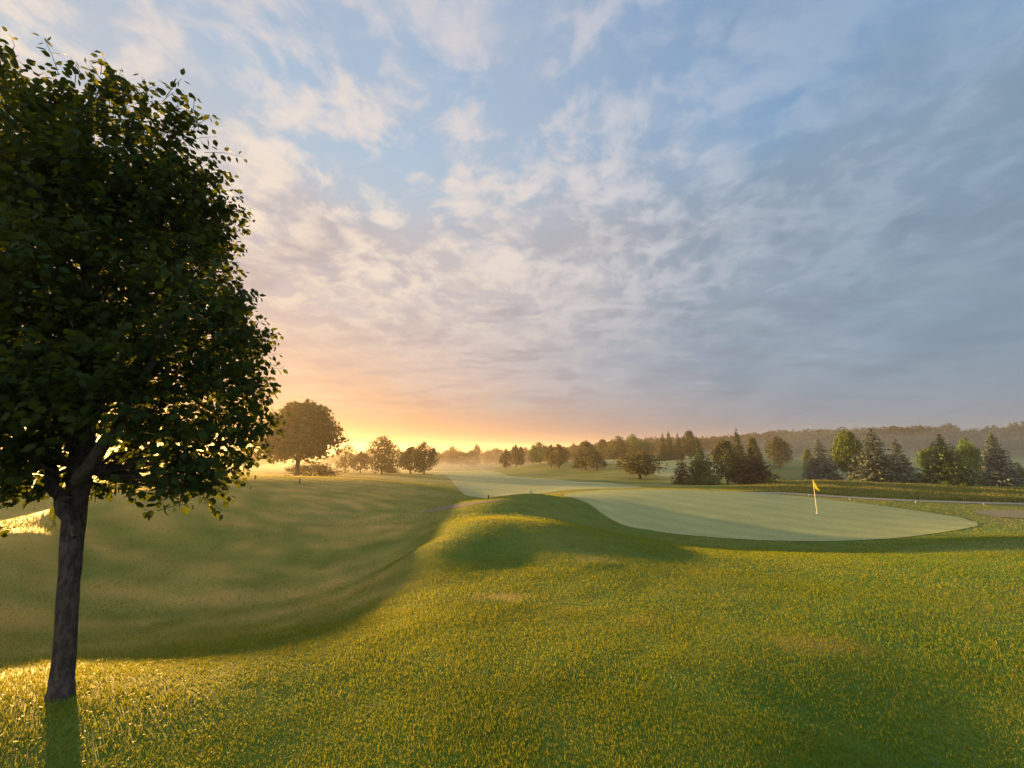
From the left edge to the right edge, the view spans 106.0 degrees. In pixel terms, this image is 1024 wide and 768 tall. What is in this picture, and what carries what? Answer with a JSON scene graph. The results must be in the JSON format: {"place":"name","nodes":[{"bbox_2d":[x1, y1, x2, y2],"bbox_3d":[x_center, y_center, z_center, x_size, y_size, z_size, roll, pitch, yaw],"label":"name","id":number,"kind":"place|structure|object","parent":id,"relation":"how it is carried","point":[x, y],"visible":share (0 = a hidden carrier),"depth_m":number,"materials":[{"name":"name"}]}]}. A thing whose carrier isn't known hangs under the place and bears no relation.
{"place":"outdoors","nodes":[
{"label":"outdoors","id":0,"kind":"place"},
{"bbox_2d":[0,444,1023,767],"bbox_3d":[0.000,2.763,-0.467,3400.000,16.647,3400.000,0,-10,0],"label":"ground","id":1,"kind":"structure","parent":0,"point":[256,558],"depth_m":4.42,"materials":[{"name":"green plant"}]},
{"bbox_2d":[0,26,290,702],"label":"broadleaf tree","id":2,"kind":"object","parent":1,"relation":"on","point":[74,360],"visible":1,"depth_m":2.92,"materials":[{"name":"green plant"}]},
{"bbox_2d":[254,457,268,465],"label":"broadleaf tree","id":3,"kind":"object","parent":1,"relation":"on","point":[262,462],"visible":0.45,"depth_m":207.73,"materials":[{"name":"green plant"}]},
{"bbox_2d":[236,399,350,475],"bbox_3d":[-24.563,6.200,44.601,9.484,9.230,10.193,-4,-10,20],"label":"broadleaf tree","id":4,"kind":"object","parent":1,"relation":"on","point":[307,434],"visible":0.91,"depth_m":42.88,"materials":[{"name":"green plant"}]},
{"bbox_2d":[282,461,340,476],"bbox_3d":[-25.564,11.055,49.654,7.384,2.557,7.004,5,-11,-26],"label":"shrub","id":5,"kind":"object","parent":1,"relation":"on","point":[318,468],"visible":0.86,"depth_m":49.19,"materials":[{"name":"green plant"}]},
{"bbox_2d":[318,455,332,464],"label":"broadleaf tree","id":6,"kind":"object","parent":1,"relation":"on","point":[328,460],"visible":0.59,"depth_m":215.36,"materials":[{"name":"green plant"}]},
{"bbox_2d":[330,454,343,463],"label":"broadleaf tree","id":7,"kind":"object","parent":1,"relation":"on","point":[335,458],"visible":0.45,"depth_m":211.48,"materials":[{"name":"green plant"}]},
{"bbox_2d":[331,446,366,472],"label":"broadleaf tree","id":8,"kind":"object","parent":1,"relation":"on","point":[344,459],"visible":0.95,"depth_m":81.89,"materials":[{"name":"green plant"}]},
{"bbox_2d":[348,452,373,472],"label":"broadleaf tree","id":9,"kind":"object","parent":1,"relation":"on","point":[361,460],"visible":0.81,"depth_m":85.69,"materials":[{"name":"green plant"}]},
{"bbox_2d":[362,449,376,465],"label":"broadleaf tree","id":10,"kind":"object","parent":1,"relation":"on","point":[370,454],"visible":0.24,"depth_m":205.90,"materials":[{"name":"green plant"}]},
{"bbox_2d":[366,436,400,473],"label":"broadleaf tree","id":11,"kind":"object","parent":1,"relation":"on","point":[384,461],"visible":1,"depth_m":77.75,"materials":[{"name":"green plant"}]},
{"bbox_2d":[389,467,401,473],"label":"shrub","id":12,"kind":"object","parent":1,"relation":"on","point":[394,471],"visible":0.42,"depth_m":89.84,"materials":[{"name":"green plant"}]},
{"bbox_2d":[393,449,400,464],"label":"broadleaf tree","id":13,"kind":"object","parent":1,"relation":"on","point":[399,451],"visible":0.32,"depth_m":224.55,"materials":[{"name":"green plant"}]},
{"bbox_2d":[393,446,429,473],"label":"broadleaf tree","id":14,"kind":"object","parent":1,"relation":"on","point":[404,460],"visible":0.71,"depth_m":82.80,"materials":[{"name":"green plant"}]},
{"bbox_2d":[410,442,439,474],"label":"broadleaf tree","id":15,"kind":"object","parent":1,"relation":"on","point":[419,458],"visible":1,"depth_m":79.69,"materials":[{"name":"green plant"}]},
{"bbox_2d":[426,452,445,465],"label":"broadleaf tree","id":16,"kind":"object","parent":1,"relation":"on","point":[440,456],"visible":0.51,"depth_m":233.15,"materials":[{"name":"green plant"}]},
{"bbox_2d":[440,450,450,464],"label":"broadleaf tree","id":17,"kind":"object","parent":1,"relation":"on","point":[446,461],"visible":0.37,"depth_m":243.91,"materials":[{"name":"green plant"}]},
{"bbox_2d":[445,446,459,465],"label":"broadleaf tree","id":18,"kind":"object","parent":1,"relation":"on","point":[451,451],"visible":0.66,"depth_m":218.80,"materials":[{"name":"green plant"}]},
{"bbox_2d":[446,450,473,466],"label":"broadleaf tree","id":19,"kind":"object","parent":1,"relation":"on","point":[458,459],"visible":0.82,"depth_m":206.02,"materials":[{"name":"green plant"}]},
{"bbox_2d":[424,500,504,512],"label":"bunker","id":20,"kind":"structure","parent":1,"relation":"in","point":[455,506],"depth_m":17.49,"materials":[{"name":"sand"}]},
{"bbox_2d":[463,450,481,466],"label":"broadleaf tree","id":21,"kind":"object","parent":1,"relation":"on","point":[469,456],"visible":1,"depth_m":202.06,"materials":[{"name":"green plant"}]},
{"bbox_2d":[471,444,482,464],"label":"broadleaf tree","id":22,"kind":"object","parent":1,"relation":"on","point":[477,450],"visible":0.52,"depth_m":234.80,"materials":[{"name":"green plant"}]},
{"bbox_2d":[479,450,492,464],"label":"broadleaf tree","id":23,"kind":"object","parent":1,"relation":"on","point":[485,455],"visible":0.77,"depth_m":238.22,"materials":[{"name":"green plant"}]},
{"bbox_2d":[487,448,503,464],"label":"broadleaf tree","id":24,"kind":"object","parent":1,"relation":"on","point":[493,453],"visible":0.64,"depth_m":230.75,"materials":[{"name":"green plant"}]},
{"bbox_2d":[494,451,503,464],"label":"broadleaf tree","id":25,"kind":"object","parent":1,"relation":"on","point":[499,453],"visible":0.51,"depth_m":226.26,"materials":[{"name":"green plant"}]},
{"bbox_2d":[498,449,512,467],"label":"broadleaf tree","id":26,"kind":"object","parent":1,"relation":"on","point":[505,458],"visible":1,"depth_m":119.29,"materials":[{"name":"green plant"}]},
{"bbox_2d":[508,445,522,467],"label":"broadleaf tree","id":27,"kind":"object","parent":1,"relation":"on","point":[517,456],"visible":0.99,"depth_m":123.50,"materials":[{"name":"green plant"}]},
{"bbox_2d":[518,446,527,465],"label":"broadleaf tree","id":28,"kind":"object","parent":1,"relation":"on","point":[523,452],"visible":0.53,"depth_m":129.48,"materials":[{"name":"green plant"}]},
{"bbox_2d":[522,449,534,464],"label":"broadleaf tree","id":29,"kind":"object","parent":1,"relation":"on","point":[527,454],"visible":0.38,"depth_m":203.03,"materials":[{"name":"green plant"}]},
{"bbox_2d":[527,446,540,463],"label":"broadleaf tree","id":30,"kind":"object","parent":1,"relation":"on","point":[530,459],"visible":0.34,"depth_m":137.49,"materials":[{"name":"green plant"}]},
{"bbox_2d":[433,470,639,497],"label":"fairway","id":31,"kind":"structure","parent":1,"relation":"on","point":[483,484],"depth_m":48.35,"materials":[{"name":"green plant"}]},
{"bbox_2d":[530,442,551,463],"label":"broadleaf tree","id":32,"kind":"object","parent":1,"relation":"on","point":[539,450],"visible":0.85,"depth_m":127.13,"materials":[{"name":"green plant"}]},
{"bbox_2d":[541,445,555,467],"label":"broadleaf tree","id":33,"kind":"object","parent":1,"relation":"on","point":[548,451],"visible":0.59,"depth_m":101.72,"materials":[{"name":"green plant"}]},
{"bbox_2d":[546,444,570,467],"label":"broadleaf tree","id":34,"kind":"object","parent":1,"relation":"on","point":[561,455],"visible":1,"depth_m":97.05,"materials":[{"name":"green plant"}]},
{"bbox_2d":[566,448,572,460],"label":"broadleaf tree","id":35,"kind":"object","parent":1,"relation":"on","point":[567,449],"visible":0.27,"depth_m":217.45,"materials":[{"name":"green plant"}]},
{"bbox_2d":[568,443,577,458],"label":"broadleaf tree","id":36,"kind":"object","parent":1,"relation":"on","point":[573,448],"visible":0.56,"depth_m":202.42,"materials":[{"name":"green plant"}]},
{"bbox_2d":[570,440,598,469],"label":"broadleaf tree","id":37,"kind":"object","parent":1,"relation":"on","point":[579,454],"visible":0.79,"depth_m":89.98,"materials":[{"name":"green plant"}]},
{"bbox_2d":[586,451,607,470],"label":"broadleaf tree","id":38,"kind":"object","parent":1,"relation":"on","point":[594,457],"visible":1,"depth_m":86.02,"materials":[{"name":"green plant"}]},
{"bbox_2d":[596,439,610,456],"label":"broadleaf tree","id":39,"kind":"object","parent":1,"relation":"on","point":[601,444],"visible":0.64,"depth_m":146.86,"materials":[{"name":"green plant"}]},
{"bbox_2d":[604,451,618,458],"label":"broadleaf tree","id":40,"kind":"object","parent":1,"relation":"on","point":[611,455],"visible":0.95,"depth_m":134.57,"materials":[{"name":"green plant"}]},
{"bbox_2d":[604,436,630,456],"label":"broadleaf tree","id":41,"kind":"object","parent":1,"relation":"on","point":[619,444],"visible":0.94,"depth_m":136.69,"materials":[{"name":"green plant"}]},
{"bbox_2d":[625,433,641,455],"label":"broadleaf tree","id":42,"kind":"object","parent":1,"relation":"on","point":[635,440],"visible":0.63,"depth_m":143.42,"materials":[{"name":"green plant"}]},
{"bbox_2d":[613,450,667,478],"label":"broadleaf tree","id":43,"kind":"object","parent":1,"relation":"on","point":[638,467],"visible":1,"depth_m":59.79,"materials":[{"name":"green plant"}]},
{"bbox_2d":[631,440,655,454],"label":"broadleaf tree","id":44,"kind":"object","parent":1,"relation":"on","point":[647,446],"visible":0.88,"depth_m":138.88,"materials":[{"name":"green plant"}]},
{"bbox_2d":[655,433,671,460],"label":"spruce tree","id":45,"kind":"object","parent":1,"relation":"on","point":[663,453],"visible":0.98,"depth_m":109.80,"materials":[{"name":"green plant"}]},
{"bbox_2d":[602,456,729,477],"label":"fairway","id":46,"kind":"structure","parent":1,"relation":"on","point":[669,471],"depth_m":89.47,"materials":[{"name":"green plant"}]},
{"bbox_2d":[665,432,674,459],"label":"spruce tree","id":47,"kind":"object","parent":1,"relation":"on","point":[668,444],"visible":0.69,"depth_m":111.94,"materials":[{"name":"green plant"}]},
{"bbox_2d":[672,434,685,459],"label":"spruce tree","id":48,"kind":"object","parent":1,"relation":"on","point":[677,450],"visible":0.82,"depth_m":110.04,"materials":[{"name":"green plant"}]},
{"bbox_2d":[670,449,691,483],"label":"spruce tree","id":49,"kind":"object","parent":1,"relation":"on","point":[678,478],"visible":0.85,"depth_m":48.70,"materials":[{"name":"green plant"}]},
{"bbox_2d":[680,431,701,458],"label":"broadleaf tree","id":50,"kind":"object","parent":1,"relation":"on","point":[688,448],"visible":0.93,"depth_m":108.23,"materials":[{"name":"green plant"}]},
{"bbox_2d":[681,440,720,484],"bbox_3d":[22.893,9.627,47.129,4.663,5.586,4.603,-4,-11,25],"label":"spruce tree","id":51,"kind":"object","parent":1,"relation":"on","point":[700,464],"visible":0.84,"depth_m":46.49,"materials":[{"name":"green plant"}]},
{"bbox_2d":[697,470,721,484],"bbox_3d":[23.227,11.162,45.403,2.736,2.084,2.885,5,-11,-29],"label":"shrub","id":52,"kind":"object","parent":1,"relation":"on","point":[712,479],"visible":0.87,"depth_m":44.93,"materials":[{"name":"green plant"}]},
{"bbox_2d":[707,439,746,483],"bbox_3d":[25.578,9.280,46.230,3.953,5.504,4.267,2,-10,-14],"label":"broadleaf tree","id":53,"kind":"object","parent":1,"relation":"on","point":[727,450],"visible":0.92,"depth_m":45.59,"materials":[{"name":"green plant"}]},
{"bbox_2d":[732,429,749,468],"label":"spruce tree","id":54,"kind":"object","parent":1,"relation":"on","point":[738,446],"visible":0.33,"depth_m":66.82,"materials":[{"name":"green plant"}]},
{"bbox_2d":[745,437,762,466],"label":"broadleaf tree","id":55,"kind":"object","parent":1,"relation":"on","point":[754,446],"visible":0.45,"depth_m":74.50,"materials":[{"name":"green plant"}]},
{"bbox_2d":[725,448,785,483],"bbox_3d":[27.301,9.376,44.133,6.100,4.214,5.801,4,-10,-22],"label":"spruce tree","id":56,"kind":"object","parent":1,"relation":"on","point":[754,474],"visible":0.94,"depth_m":43.39,"materials":[{"name":"green plant"}]},
{"bbox_2d":[564,489,977,540],"bbox_3d":[13.026,7.381,23.954,19.098,0.514,19.348,0,-10,0],"label":"putting green","id":57,"kind":"object","parent":1,"relation":"on","point":[744,515],"visible":0.99,"depth_m":19.89,"materials":[{"name":"green plant"}]},
{"bbox_2d":[813,481,819,513],"bbox_3d":[16.317,6.085,20.649,0.333,1.878,0.135,0,-10,0],"label":"golf flag","id":58,"kind":"object","parent":57,"relation":"on","point":[814,485],"visible":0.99,"depth_m":20.71,"materials":[{"name":"yellow fabric"}]},
{"bbox_2d":[763,436,793,467],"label":"broadleaf tree","id":59,"kind":"object","parent":1,"relation":"on","point":[777,448],"visible":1,"depth_m":89.91,"materials":[{"name":"green plant"}]},
{"bbox_2d":[566,421,1023,455],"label":"wood","id":60,"kind":"object","parent":1,"relation":"on","point":[1010,437],"visible":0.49,"depth_m":196.52,"materials":[{"name":"green plant"}]},
{"bbox_2d":[801,448,813,471],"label":"broadleaf tree","id":61,"kind":"object","parent":1,"relation":"on","point":[807,455],"visible":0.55,"depth_m":76.51,"materials":[{"name":"green plant"}]},
{"bbox_2d":[799,438,845,480],"bbox_3d":[51.760,12.801,64.667,6.475,7.535,6.392,-4,-11,25],"label":"spruce tree","id":62,"kind":"object","parent":1,"relation":"on","point":[821,469],"visible":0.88,"depth_m":64.02,"materials":[{"name":"green plant"}]},
{"bbox_2d":[827,429,867,472],"bbox_3d":[56.527,12.082,64.824,5.489,9.147,5.107,-4,-10,20],"label":"broadleaf tree","id":63,"kind":"object","parent":1,"relation":"on","point":[845,443],"visible":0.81,"depth_m":64.29,"materials":[{"name":"green plant"}]},
{"bbox_2d":[843,428,916,483],"bbox_3d":[47.934,9.646,51.009,7.660,7.592,7.759,6,-11,-30],"label":"spruce tree","id":64,"kind":"object","parent":1,"relation":"on","point":[869,469],"visible":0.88,"depth_m":50.27,"materials":[{"name":"green plant"}]},
{"bbox_2d":[889,438,920,482],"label":"spruce tree","id":65,"kind":"object","parent":1,"relation":"on","point":[898,452],"visible":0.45,"depth_m":56.30,"materials":[{"name":"green plant"}]},
{"bbox_2d":[913,443,944,475],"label":"broadleaf tree","id":66,"kind":"object","parent":1,"relation":"on","point":[923,452],"visible":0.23,"depth_m":61.20,"materials":[{"name":"green plant"}]},
{"bbox_2d":[911,434,987,486],"bbox_3d":[52.744,9.341,46.962,6.688,6.619,6.437,3,-10,-18],"label":"pine tree","id":67,"kind":"object","parent":1,"relation":"on","point":[940,468],"visible":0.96,"depth_m":46.24,"materials":[{"name":"green plant"}]},
{"bbox_2d":[941,422,960,431],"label":"broadleaf tree","id":68,"kind":"object","parent":1,"relation":"on","point":[952,426],"visible":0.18,"depth_m":220.06,"materials":[{"name":"green plant"}]},
{"bbox_2d":[954,436,986,476],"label":"broadleaf tree","id":69,"kind":"object","parent":1,"relation":"on","point":[969,450],"visible":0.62,"depth_m":58.41,"materials":[{"name":"green plant"}]},
{"bbox_2d":[974,510,1023,517],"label":"sand bunker","id":70,"kind":"object","parent":1,"relation":"on","point":[1010,513],"visible":1,"depth_m":21.13},
{"bbox_2d":[977,431,1023,486],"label":"spruce tree","id":71,"kind":"object","parent":1,"relation":"on","point":[997,471],"visible":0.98,"depth_m":48.52,"materials":[{"name":"green plant"}]},
{"bbox_2d":[1013,462,1023,483],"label":"spruce tree","id":72,"kind":"object","parent":1,"relation":"on","point":[1020,474],"visible":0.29,"depth_m":50.60,"materials":[{"name":"green plant"}]},
{"bbox_2d":[0,0,1023,452],"label":"sky","id":73,"kind":"structure","parent":0,"point":[488,224],"materials":[{"name":"blue"}]},
{"bbox_2d":[720,479,1023,501],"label":"rough grass","id":74,"kind":"structure","parent":0,"point":[955,492],"depth_m":33.72,"materials":[{"name":"green plant"}]},
{"bbox_2d":[757,492,1023,504],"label":"cart path","id":75,"kind":"structure","parent":0,"point":[892,499],"depth_m":28.20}
]}

